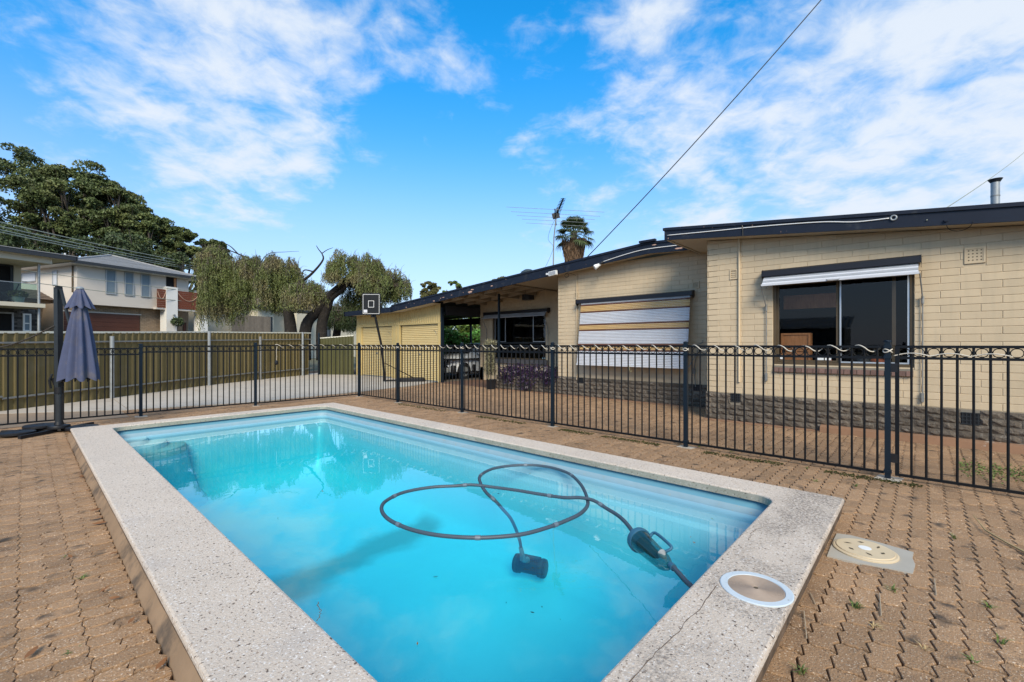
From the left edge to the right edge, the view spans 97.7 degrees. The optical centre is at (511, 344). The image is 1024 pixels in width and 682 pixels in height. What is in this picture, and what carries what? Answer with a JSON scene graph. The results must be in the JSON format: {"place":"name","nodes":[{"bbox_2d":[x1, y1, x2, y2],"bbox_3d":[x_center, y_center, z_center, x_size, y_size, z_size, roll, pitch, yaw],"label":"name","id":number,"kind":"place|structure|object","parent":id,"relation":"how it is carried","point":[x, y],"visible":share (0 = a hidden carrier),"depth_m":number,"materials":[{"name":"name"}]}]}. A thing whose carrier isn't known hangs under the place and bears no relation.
{"place":"outdoors","nodes":[
{"label":"outdoors","id":0,"kind":"place"},
{"bbox_2d":[0,410,128,428],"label":"brown concrete strip","id":1,"kind":"object","parent":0,"point":[22,417],"visible":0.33,"depth_m":8.57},
{"bbox_2d":[0,229,187,266],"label":"power line","id":2,"kind":"object","parent":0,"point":[84,247],"visible":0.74,"depth_m":31.75,"materials":[{"name":"metal"}]},
{"bbox_2d":[0,232,189,268],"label":"power line","id":3,"kind":"object","parent":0,"point":[80,248],"visible":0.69,"depth_m":31.13,"materials":[{"name":"metal"}]},
{"bbox_2d":[0,222,191,262],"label":"power line","id":4,"kind":"object","parent":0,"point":[80,240],"visible":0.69,"depth_m":31.30,"materials":[{"name":"metal"}]},
{"bbox_2d":[0,226,192,265],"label":"power line","id":5,"kind":"object","parent":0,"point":[84,244],"visible":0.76,"depth_m":31.55,"materials":[{"name":"metal"}]},
{"bbox_2d":[0,373,434,413],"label":"concrete path","id":6,"kind":"structure","parent":0,"point":[348,383],"depth_m":12.76,"materials":[{"name":"concrete"}]},
{"bbox_2d":[0,331,311,410],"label":"sheet fence","id":7,"kind":"object","parent":6,"relation":"on","point":[116,339],"visible":0.6,"depth_m":12.96,"materials":[{"name":"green metal"}]},
{"bbox_2d":[318,333,353,374],"bbox_3d":[-8.188,0.435,20.829,1.693,1.970,0.155,0,0,1],"label":"sheet fence","id":8,"kind":"object","parent":6,"relation":"on","point":[346,362],"visible":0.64,"depth_m":20.81,"materials":[{"name":"green metal"}]},
{"bbox_2d":[362,293,423,381],"bbox_3d":[-4.448,-0.253,16.865,2.302,3.305,0.600,0,0,-16],"label":"basketball hoop","id":9,"kind":"object","parent":6,"relation":"on","point":[371,304],"visible":0.82,"depth_m":16.54,"materials":[{"name":"black plastic"}]},
{"bbox_2d":[444,373,478,381],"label":"carport floor","id":10,"kind":"structure","parent":0,"point":[457,379],"depth_m":19.00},
{"bbox_2d":[356,304,479,381],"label":"garage","id":11,"kind":"structure","parent":10,"relation":"on","point":[422,326],"depth_m":18.11,"materials":[{"name":"brick"}]},
{"bbox_2d":[363,326,391,377],"bbox_3d":[-5.925,0.315,19.658,2.480,2.190,0.056,0,0,43],"label":"roller door","id":12,"kind":"structure","parent":11,"relation":"in","point":[370,334],"depth_m":19.76,"materials":[{"name":"metal"}]},
{"bbox_2d":[402,324,437,381],"bbox_3d":[-3.620,0.315,17.541,2.460,2.190,0.056,0,0,43],"label":"roller door","id":13,"kind":"structure","parent":11,"relation":"in","point":[427,334],"depth_m":17.52,"materials":[{"name":"metal"}]},
{"bbox_2d":[444,358,478,380],"bbox_3d":[-2.082,0.980,18.136,0.480,0.840,2.000,0,0,43],"label":"metal bench","id":14,"kind":"object","parent":10,"relation":"on","point":[445,372],"visible":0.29,"depth_m":17.55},
{"bbox_2d":[444,343,479,378],"bbox_3d":[-1.698,0.665,19.663,2.020,1.470,4.130,0,0,43],"label":"parked car","id":15,"kind":"object","parent":10,"relation":"on","point":[446,356],"visible":0.2,"depth_m":18.41,"materials":[{"name":"silver metal"}]},
{"bbox_2d":[438,379,495,387],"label":"porch floor","id":16,"kind":"structure","parent":0,"point":[477,382],"depth_m":16.49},
{"bbox_2d":[310,348,670,370],"bbox_3d":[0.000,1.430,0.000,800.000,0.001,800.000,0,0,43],"label":"ground","id":17,"kind":"structure","parent":0,"point":[315,364],"depth_m":33.85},
{"bbox_2d":[0,207,15,222],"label":"gum tree","id":18,"kind":"object","parent":17,"relation":"on","point":[3,213],"visible":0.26,"depth_m":50.27,"materials":[{"name":"green plant"}]},
{"bbox_2d":[0,142,76,249],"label":"gum tree","id":19,"kind":"object","parent":17,"relation":"on","point":[22,157],"visible":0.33,"depth_m":46.32,"materials":[{"name":"green plant"}]},
{"bbox_2d":[0,245,77,330],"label":"house","id":20,"kind":"structure","parent":17,"relation":"on","point":[18,316],"depth_m":19.53,"materials":[{"name":"paint"}]},
{"bbox_2d":[0,264,11,301],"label":"balcony door","id":21,"kind":"structure","parent":20,"relation":"in","point":[5,270],"depth_m":19.59,"materials":[{"name":"black glass"}]},
{"bbox_2d":[0,312,13,330],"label":"sliding door","id":22,"kind":"structure","parent":20,"relation":"in","point":[6,318],"depth_m":19.61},
{"bbox_2d":[1,284,18,301],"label":"folding chair","id":23,"kind":"object","parent":20,"relation":"on","point":[10,296],"visible":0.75,"depth_m":19.15,"materials":[{"name":"grey metal"}]},
{"bbox_2d":[7,290,28,302],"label":"potted plant","id":24,"kind":"object","parent":20,"relation":"on","point":[22,296],"visible":0.99,"depth_m":19.24,"materials":[{"name":"green plant"}]},
{"bbox_2d":[23,313,30,330],"bbox_3d":[-21.931,-1.000,20.225,0.060,0.800,0.275,0,0,21],"label":"window","id":25,"kind":"structure","parent":20,"relation":"in","point":[26,317],"depth_m":20.21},
{"bbox_2d":[22,270,195,291],"bbox_3d":[-24.308,-3.792,24.832,0.034,0.093,17.751,0,0,12],"label":"power line","id":26,"kind":"object","parent":20,"relation":"attached to","point":[104,280],"visible":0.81,"depth_m":26.24,"materials":[{"name":"metal"}]},
{"bbox_2d":[0,223,78,254],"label":"bushy tree","id":27,"kind":"object","parent":17,"relation":"on","point":[10,240],"visible":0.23,"depth_m":41.92,"materials":[{"name":"green plant"}]},
{"bbox_2d":[1,159,116,256],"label":"gum tree","id":28,"kind":"object","parent":17,"relation":"on","point":[42,198],"visible":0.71,"depth_m":45.61,"materials":[{"name":"green plant"}]},
{"bbox_2d":[68,180,148,255],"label":"gum tree","id":29,"kind":"object","parent":17,"relation":"on","point":[118,193],"visible":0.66,"depth_m":47.06,"materials":[{"name":"green plant"}]},
{"bbox_2d":[21,253,207,330],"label":"house","id":30,"kind":"structure","parent":17,"relation":"on","point":[115,311],"depth_m":28.17,"materials":[{"name":"grey tile"}]},
{"bbox_2d":[21,272,35,282],"bbox_3d":[-30.065,-4.190,27.826,1.650,0.580,0.060,0,0,21],"label":"window","id":31,"kind":"structure","parent":30,"relation":"in","point":[30,276],"depth_m":27.79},
{"bbox_2d":[52,270,57,285],"bbox_3d":[-27.364,-3.995,26.784,0.520,0.890,0.060,0,0,21],"label":"window","id":32,"kind":"structure","parent":30,"relation":"in","point":[54,277],"depth_m":26.76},
{"bbox_2d":[64,311,139,330],"bbox_3d":[-25.253,-0.274,27.674,0.060,3.348,3.860,0,0,21],"label":"garage door","id":33,"kind":"structure","parent":30,"relation":"in","point":[122,324],"depth_m":28.07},
{"bbox_2d":[22,281,186,301],"bbox_3d":[-24.308,-3.202,24.832,0.034,0.433,17.752,0,0,12],"label":"power line","id":34,"kind":"object","parent":30,"relation":"attached to","point":[97,290],"visible":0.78,"depth_m":26.19,"materials":[{"name":"metal"}]},
{"bbox_2d":[105,269,115,294],"bbox_3d":[-24.666,-3.850,27.502,0.060,1.500,0.540,0,0,21],"label":"window","id":35,"kind":"structure","parent":30,"relation":"in","point":[110,275],"depth_m":27.49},
{"bbox_2d":[124,272,133,295],"bbox_3d":[-24.315,-3.850,28.412,0.060,1.500,0.510,0,0,21],"label":"window","id":36,"kind":"structure","parent":30,"relation":"in","point":[128,276],"depth_m":28.40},
{"bbox_2d":[141,274,150,297],"bbox_3d":[-23.980,-3.850,29.279,0.060,1.500,0.550,0,0,21],"label":"window","id":37,"kind":"structure","parent":30,"relation":"in","point":[145,279],"depth_m":29.32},
{"bbox_2d":[166,277,176,287],"bbox_3d":[-23.566,-4.110,30.823,0.320,1.020,0.670,0,0,21],"label":"balcony door","id":38,"kind":"structure","parent":30,"relation":"in","point":[169,280],"depth_m":30.70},
{"bbox_2d":[61,231,184,271],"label":"bushy tree","id":39,"kind":"object","parent":17,"relation":"on","point":[125,242],"visible":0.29,"depth_m":41.98,"materials":[{"name":"green plant"}]},
{"bbox_2d":[118,202,163,262],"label":"gum tree","id":40,"kind":"object","parent":17,"relation":"on","point":[158,234],"visible":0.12,"depth_m":49.77,"materials":[{"name":"green plant"}]},
{"bbox_2d":[122,210,185,269],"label":"gum tree","id":41,"kind":"object","parent":17,"relation":"on","point":[151,223],"visible":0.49,"depth_m":49.30,"materials":[{"name":"green plant"}]},
{"bbox_2d":[153,251,199,291],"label":"bushy tree","id":42,"kind":"object","parent":17,"relation":"on","point":[183,258],"visible":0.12,"depth_m":43.42,"materials":[{"name":"green plant"}]},
{"bbox_2d":[170,317,184,330],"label":"topiary","id":43,"kind":"object","parent":17,"relation":"on","point":[177,322],"visible":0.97,"depth_m":30.17,"materials":[{"name":"green plant"}]},
{"bbox_2d":[157,227,201,289],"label":"gum tree","id":44,"kind":"object","parent":17,"relation":"on","point":[186,235],"visible":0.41,"depth_m":50.82,"materials":[{"name":"green plant"}]},
{"bbox_2d":[193,238,233,258],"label":"gum tree","id":45,"kind":"object","parent":17,"relation":"on","point":[201,241],"visible":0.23,"depth_m":53.06,"materials":[{"name":"green plant"}]},
{"bbox_2d":[232,315,270,331],"bbox_3d":[-21.953,-0.249,37.728,0.111,4.377,3.601,0,0,21],"label":"timber fence","id":46,"kind":"object","parent":17,"relation":"on","point":[256,324],"visible":0.25,"depth_m":37.82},
{"bbox_2d":[183,294,355,357],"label":"house","id":47,"kind":"structure","parent":17,"relation":"on","point":[277,323],"depth_m":42.26,"materials":[{"name":"paint"}]},
{"bbox_2d":[274,320,279,331],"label":"roller door","id":48,"kind":"structure","parent":47,"relation":"in","point":[276,322],"depth_m":42.47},
{"bbox_2d":[190,242,412,359],"bbox_3d":[-11.018,-2.371,23.750,12.552,6.412,4.122,0,0,7],"label":"weeping tree","id":49,"kind":"object","parent":17,"relation":"on","point":[226,284],"visible":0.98,"depth_m":23.26,"materials":[{"name":"green plant"}]},
{"bbox_2d":[327,297,388,336],"bbox_3d":[-9.533,-1.220,28.571,4.842,4.450,2.898,0,0,-18],"label":"weeping tree","id":50,"kind":"object","parent":17,"relation":"on","point":[338,321],"visible":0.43,"depth_m":27.54,"materials":[{"name":"green plant"}]},
{"bbox_2d":[420,281,440,297],"bbox_3d":[-7.311,-2.138,40.034,1.956,7.111,2.178,0,0,-7],"label":"tree","id":51,"kind":"object","parent":17,"relation":"on","point":[433,288],"visible":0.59,"depth_m":39.55,"materials":[{"name":"green plant"}]},
{"bbox_2d":[442,280,461,291],"bbox_3d":[-4.517,-1.733,34.143,1.581,6.267,1.478,0,0,43],"label":"tree","id":52,"kind":"object","parent":17,"relation":"on","point":[458,285],"visible":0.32,"depth_m":33.82,"materials":[{"name":"green plant"}]},
{"bbox_2d":[444,328,479,353],"bbox_3d":[-2.147,0.202,24.859,9.895,2.296,1.290,0,0,4],"label":"vine hedge","id":53,"kind":"object","parent":17,"relation":"on","point":[456,338],"visible":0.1,"depth_m":24.85,"materials":[{"name":"green plant"}]},
{"bbox_2d":[444,317,479,334],"bbox_3d":[-2.647,-0.907,26.209,4.211,1.964,2.818,0,0,-3],"label":"lime bush","id":54,"kind":"object","parent":17,"relation":"on","point":[462,328],"visible":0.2,"depth_m":25.37,"materials":[{"name":"green plant"}]},
{"bbox_2d":[555,216,594,261],"bbox_3d":[5.051,-4.488,36.004,3.312,11.775,3.448,0,0,0],"label":"palm tree","id":55,"kind":"object","parent":17,"relation":"on","point":[573,248],"visible":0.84,"depth_m":35.44,"materials":[{"name":"green plant"}]},
{"bbox_2d":[0,369,1023,681],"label":"paving","id":56,"kind":"structure","parent":0,"point":[52,607],"depth_m":3.05,"materials":[{"name":"brick"}]},
{"bbox_2d":[24,646,37,658],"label":"leaf","id":57,"kind":"object","parent":56,"relation":"on","point":[31,651],"visible":1,"depth_m":2.01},
{"bbox_2d":[0,286,99,438],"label":"patio umbrella","id":58,"kind":"object","parent":56,"relation":"on","point":[75,356],"visible":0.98,"depth_m":7.14,"materials":[{"name":"fabric"}]},
{"bbox_2d":[0,325,53,347],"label":"twisted rope","id":59,"kind":"object","parent":58,"relation":"attached to","point":[18,342],"visible":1,"depth_m":7.05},
{"bbox_2d":[67,433,201,681],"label":"mortar haunch","id":60,"kind":"object","parent":56,"relation":"on","point":[180,664],"visible":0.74,"depth_m":2.45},
{"bbox_2d":[155,657,166,669],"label":"leaf","id":61,"kind":"object","parent":56,"relation":"on","point":[160,663],"visible":1,"depth_m":1.94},
{"bbox_2d":[0,343,362,425],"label":"pool fence","id":62,"kind":"object","parent":56,"relation":"on","point":[140,354],"visible":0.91,"depth_m":9.11,"materials":[{"name":"metal"}]},
{"bbox_2d":[274,344,355,364],"bbox_3d":[-4.877,0.236,11.267,0.110,0.488,2.107,0,0,43],"label":"string light cable","id":63,"kind":"object","parent":62,"relation":"attached to","point":[276,362],"visible":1,"depth_m":10.59,"materials":[{"name":"black plastic"}]},
{"bbox_2d":[398,403,445,410],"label":"moss","id":64,"kind":"object","parent":56,"relation":"on","point":[422,407],"visible":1,"depth_m":9.93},
{"bbox_2d":[117,409,767,681],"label":"pool shell","id":65,"kind":"object","parent":56,"relation":"in","point":[300,521],"visible":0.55,"depth_m":5.11},
{"bbox_2d":[70,403,843,681],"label":"pool coping","id":66,"kind":"object","parent":56,"relation":"on","point":[234,613],"visible":0.97,"depth_m":2.43,"materials":[{"name":"concrete"}]},
{"bbox_2d":[720,571,793,607],"bbox_3d":[1.270,1.269,2.329,0.340,0.010,0.340,0,0,43],"label":"skimmer lid","id":67,"kind":"object","parent":66,"relation":"on","point":[757,589],"visible":1,"depth_m":2.31,"materials":[{"name":"plastic"}]},
{"bbox_2d":[482,338,497,388],"bbox_3d":[-0.687,0.592,14.144,0.542,1.616,0.510,0,0,4],"label":"potted plant","id":68,"kind":"object","parent":56,"relation":"on","point":[489,342],"visible":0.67,"depth_m":14.06,"materials":[{"name":"green plant"}]},
{"bbox_2d":[476,415,524,423],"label":"moss","id":69,"kind":"object","parent":56,"relation":"on","point":[500,420],"visible":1,"depth_m":8.32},
{"bbox_2d":[496,373,557,393],"bbox_3d":[1.085,1.196,14.280,2.440,0.448,2.096,0,0,43],"label":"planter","id":70,"kind":"object","parent":56,"relation":"on","point":[532,386],"visible":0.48,"depth_m":13.42,"materials":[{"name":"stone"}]},
{"bbox_2d":[497,362,532,383],"bbox_3d":[0.123,0.896,14.273,0.910,0.682,1.334,0,0,43],"label":"purple plant","id":71,"kind":"object","parent":70,"relation":"in","point":[509,371],"visible":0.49,"depth_m":13.93,"materials":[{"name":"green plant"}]},
{"bbox_2d":[517,363,550,390],"bbox_3d":[0.706,0.968,13.711,1.037,0.827,1.405,0,0,43],"label":"purple plant","id":72,"kind":"object","parent":70,"relation":"in","point":[527,373],"visible":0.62,"depth_m":13.39,"materials":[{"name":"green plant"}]},
{"bbox_2d":[537,366,557,386],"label":"purple plant","id":73,"kind":"object","parent":70,"relation":"in","point":[545,376],"visible":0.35,"depth_m":12.85,"materials":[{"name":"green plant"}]},
{"bbox_2d":[558,428,593,434],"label":"moss","id":74,"kind":"object","parent":56,"relation":"on","point":[575,431],"visible":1,"depth_m":7.17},
{"bbox_2d":[500,389,705,408],"bbox_3d":[2.075,1.408,11.841,6.840,0.024,0.210,0,0,43],"label":"mortar strip","id":75,"kind":"object","parent":56,"relation":"on","point":[609,399],"visible":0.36,"depth_m":11.38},
{"bbox_2d":[601,436,659,445],"bbox_3d":[1.722,1.396,6.536,0.922,0.016,0.268,0,0,43],"label":"moss","id":76,"kind":"object","parent":56,"relation":"on","point":[643,441],"visible":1,"depth_m":6.51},
{"bbox_2d":[359,340,903,481],"bbox_3d":[-0.045,0.687,8.337,11.055,1.466,0.217,0,0,43],"label":"pool fence","id":77,"kind":"object","parent":56,"relation":"on","point":[887,470],"visible":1,"depth_m":6.29,"materials":[{"name":"metal"}]},
{"bbox_2d":[361,345,1012,356],"bbox_3d":[0.237,0.060,8.077,11.790,0.121,0.086,0,0,43],"label":"string light cable","id":78,"kind":"object","parent":77,"relation":"attached to","point":[739,348],"visible":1,"depth_m":5.45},
{"bbox_2d":[891,345,1023,494],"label":"pool gate","id":79,"kind":"structure","parent":77,"relation":"attached to","point":[895,369],"depth_m":4.33,"materials":[{"name":"black metal"}]},
{"bbox_2d":[344,201,1023,443],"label":"house","id":80,"kind":"structure","parent":56,"relation":"on","point":[972,277],"depth_m":7.83,"materials":[{"name":"brick"}]},
{"bbox_2d":[482,308,549,341],"bbox_3d":[0.061,-0.487,16.448,3.172,1.574,0.283,0,0,43],"label":"awning","id":81,"kind":"object","parent":80,"relation":"attached to","point":[520,313],"visible":0.94,"depth_m":16.26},
{"bbox_2d":[493,313,545,359],"bbox_3d":[0.265,-0.305,16.574,2.630,1.690,0.105,0,0,43],"label":"window","id":82,"kind":"structure","parent":80,"relation":"in","point":[494,319],"depth_m":16.64,"materials":[{"name":"glass"}]},
{"bbox_2d":[521,269,533,300],"bbox_3d":[0.577,-2.155,16.034,0.680,1.110,0.680,0,0,43],"label":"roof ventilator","id":83,"kind":"object","parent":80,"relation":"attached to","point":[525,297],"visible":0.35,"depth_m":15.86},
{"bbox_2d":[546,270,557,275],"bbox_3d":[1.087,-1.962,12.344,0.388,0.144,0.096,0,0,43],"label":"floodlight","id":84,"kind":"object","parent":80,"relation":"attached to","point":[552,273],"visible":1,"depth_m":12.26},
{"bbox_2d":[511,198,595,264],"bbox_3d":[1.156,-3.055,12.602,2.593,1.911,1.595,0,0,1],"label":"tv aerial","id":85,"kind":"object","parent":80,"relation":"on","point":[555,215],"visible":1,"depth_m":12.48,"materials":[{"name":"metal"}]},
{"bbox_2d":[593,261,603,269],"bbox_3d":[2.192,-2.009,11.350,0.263,0.218,0.128,0,0,-4],"label":"spotlight","id":86,"kind":"object","parent":80,"relation":"attached to","point":[596,266],"visible":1,"depth_m":11.30,"materials":[{"name":"white plastic"}]},
{"bbox_2d":[575,290,702,386],"bbox_3d":[2.921,-0.142,10.942,3.314,2.185,0.406,0,0,43],"label":"awning","id":87,"kind":"object","parent":80,"relation":"attached to","point":[629,333],"visible":0.84,"depth_m":10.80,"materials":[{"name":"metal"}]},
{"bbox_2d":[604,245,676,261],"bbox_3d":[3.264,-2.168,10.431,2.702,0.175,0.020,0,0,43],"label":"fascia cable","id":88,"kind":"object","parent":80,"relation":"attached to","point":[640,250],"visible":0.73,"depth_m":10.62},
{"bbox_2d":[584,0,820,259],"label":"power line","id":89,"kind":"object","parent":80,"relation":"attached to","point":[710,125],"visible":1,"depth_m":10.67,"materials":[{"name":"black metal"}]},
{"bbox_2d":[667,215,897,235],"bbox_3d":[4.289,-1.966,7.588,3.415,0.356,0.032,0,0,43],"label":"fascia cable","id":90,"kind":"object","parent":80,"relation":"attached to","point":[891,216],"visible":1,"depth_m":7.21,"materials":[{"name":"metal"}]},
{"bbox_2d":[781,333,811,359],"bbox_3d":[5.016,0.090,7.888,0.440,0.580,0.215,0,0,43],"label":"timber box","id":91,"kind":"object","parent":80,"relation":"on","point":[796,338],"visible":0.48,"depth_m":7.80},
{"bbox_2d":[761,255,923,401],"bbox_3d":[5.103,-0.237,7.064,2.073,2.134,0.306,0,0,43],"label":"awning","id":92,"kind":"object","parent":80,"relation":"attached to","point":[894,266],"visible":1,"depth_m":6.93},
{"bbox_2d":[773,274,913,376],"bbox_3d":[5.248,-0.315,7.206,1.831,1.570,0.185,0,0,43],"label":"window","id":93,"kind":"structure","parent":80,"relation":"in","point":[777,368],"depth_m":7.16,"materials":[{"name":"glass"}]},
{"bbox_2d":[926,153,1022,220],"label":"power line","id":94,"kind":"object","parent":80,"relation":"attached to","point":[981,184],"visible":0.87,"depth_m":8.69,"materials":[{"name":"metal"}]},
{"bbox_2d":[987,177,1002,203],"bbox_3d":[7.510,-2.115,6.952,0.170,0.930,0.172,0,0,43],"label":"flue pipe","id":95,"kind":"object","parent":80,"relation":"on","point":[994,190],"visible":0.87,"depth_m":6.91,"materials":[{"name":"metal"}]},
{"bbox_2d":[703,450,783,465],"bbox_3d":[2.823,1.396,5.515,0.918,0.016,0.274,0,0,43],"label":"moss","id":96,"kind":"object","parent":56,"relation":"on","point":[737,458],"visible":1,"depth_m":5.47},
{"bbox_2d":[703,418,819,431],"bbox_3d":[6.030,1.408,6.315,6.460,0.024,0.140,0,0,43],"label":"mortar strip","id":97,"kind":"object","parent":56,"relation":"on","point":[749,423],"visible":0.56,"depth_m":7.82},
{"bbox_2d":[789,662,807,675],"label":"weed","id":98,"kind":"object","parent":56,"relation":"on","point":[802,670],"visible":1,"depth_m":1.90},
{"bbox_2d":[848,599,865,609],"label":"weed","id":99,"kind":"object","parent":56,"relation":"on","point":[855,605],"visible":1,"depth_m":2.38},
{"bbox_2d":[827,533,914,574],"bbox_3d":[2.410,1.407,2.997,0.435,0.026,0.505,0,0,43],"label":"concrete patch","id":100,"kind":"object","parent":56,"relation":"on","point":[905,563],"visible":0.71,"depth_m":2.92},
{"bbox_2d":[833,538,899,563],"bbox_3d":[2.385,1.383,3.023,0.356,0.022,0.356,0,0,43],"label":"drain lid","id":101,"kind":"object","parent":100,"relation":"on","point":[865,550],"visible":1,"depth_m":2.99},
{"bbox_2d":[824,469,922,487],"bbox_3d":[3.760,1.396,4.681,0.808,0.016,0.306,0,0,43],"label":"moss","id":102,"kind":"object","parent":56,"relation":"on","point":[880,479],"visible":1,"depth_m":4.65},
{"bbox_2d":[868,621,887,631],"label":"weed","id":103,"kind":"object","parent":56,"relation":"on","point":[878,626],"visible":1,"depth_m":2.22,"materials":[{"name":"plant"}]},
{"bbox_2d":[820,424,1023,453],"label":"kerb","id":104,"kind":"structure","parent":56,"relation":"on","point":[966,443],"depth_m":6.30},
{"bbox_2d":[960,652,981,663],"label":"weed","id":105,"kind":"object","parent":56,"relation":"on","point":[970,657],"visible":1,"depth_m":1.99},
{"bbox_2d":[959,458,1023,483],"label":"grass","id":106,"kind":"structure","parent":56,"relation":"on","point":[993,470],"depth_m":4.96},
{"bbox_2d":[996,632,1008,644],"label":"weed","id":107,"kind":"object","parent":56,"relation":"on","point":[1002,641],"visible":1,"depth_m":2.10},
{"bbox_2d":[0,0,1023,340],"label":"sky","id":108,"kind":"structure","parent":0,"point":[408,133],"materials":[{"name":"blue"}]},
{"bbox_2d":[853,358,870,361],"bbox_3d":[5.652,0.260,7.219,0.256,0.160,0.260,0,0,43],"label":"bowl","id":109,"kind":"object","parent":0,"point":[858,360],"visible":0.19,"depth_m":7.15,"materials":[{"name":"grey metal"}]},
{"bbox_2d":[973,515,1023,552],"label":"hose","id":110,"kind":"object","parent":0,"point":[1008,543],"visible":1,"depth_m":3.19,"materials":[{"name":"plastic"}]},
{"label":"water","id":111,"kind":"structure","parent":0,"visible":0},
{"bbox_2d":[380,463,632,560],"bbox_3d":[-0.203,1.827,4.227,2.007,0.867,2.120,0,0,-11],"label":"pool hose","id":112,"kind":"object","parent":111,"relation":"in","point":[517,534],"visible":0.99,"depth_m":4.12,"materials":[{"name":"grey plastic"}]},
{"bbox_2d":[512,547,547,578],"bbox_3d":[0.169,2.305,4.794,0.362,0.388,0.334,0,0,24],"label":"pool cleaner","id":113,"kind":"object","parent":111,"relation":"in","point":[537,566],"visible":0.93,"depth_m":4.79,"materials":[{"name":"blue plastic"}]},
{"bbox_2d":[627,527,672,559],"bbox_3d":[0.998,1.452,3.170,0.185,0.184,0.448,0,0,-19],"label":"leaf canister","id":114,"kind":"object","parent":111,"relation":"on","point":[639,540],"visible":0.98,"depth_m":3.25,"materials":[{"name":"plastic"}]},
{"bbox_2d":[667,562,693,587],"bbox_3d":[1.072,1.466,2.761,0.054,0.088,0.375,0,0,-11],"label":"pool hose","id":115,"kind":"object","parent":111,"relation":"in","point":[672,566],"visible":0.77,"depth_m":2.80,"materials":[{"name":"grey plastic"}]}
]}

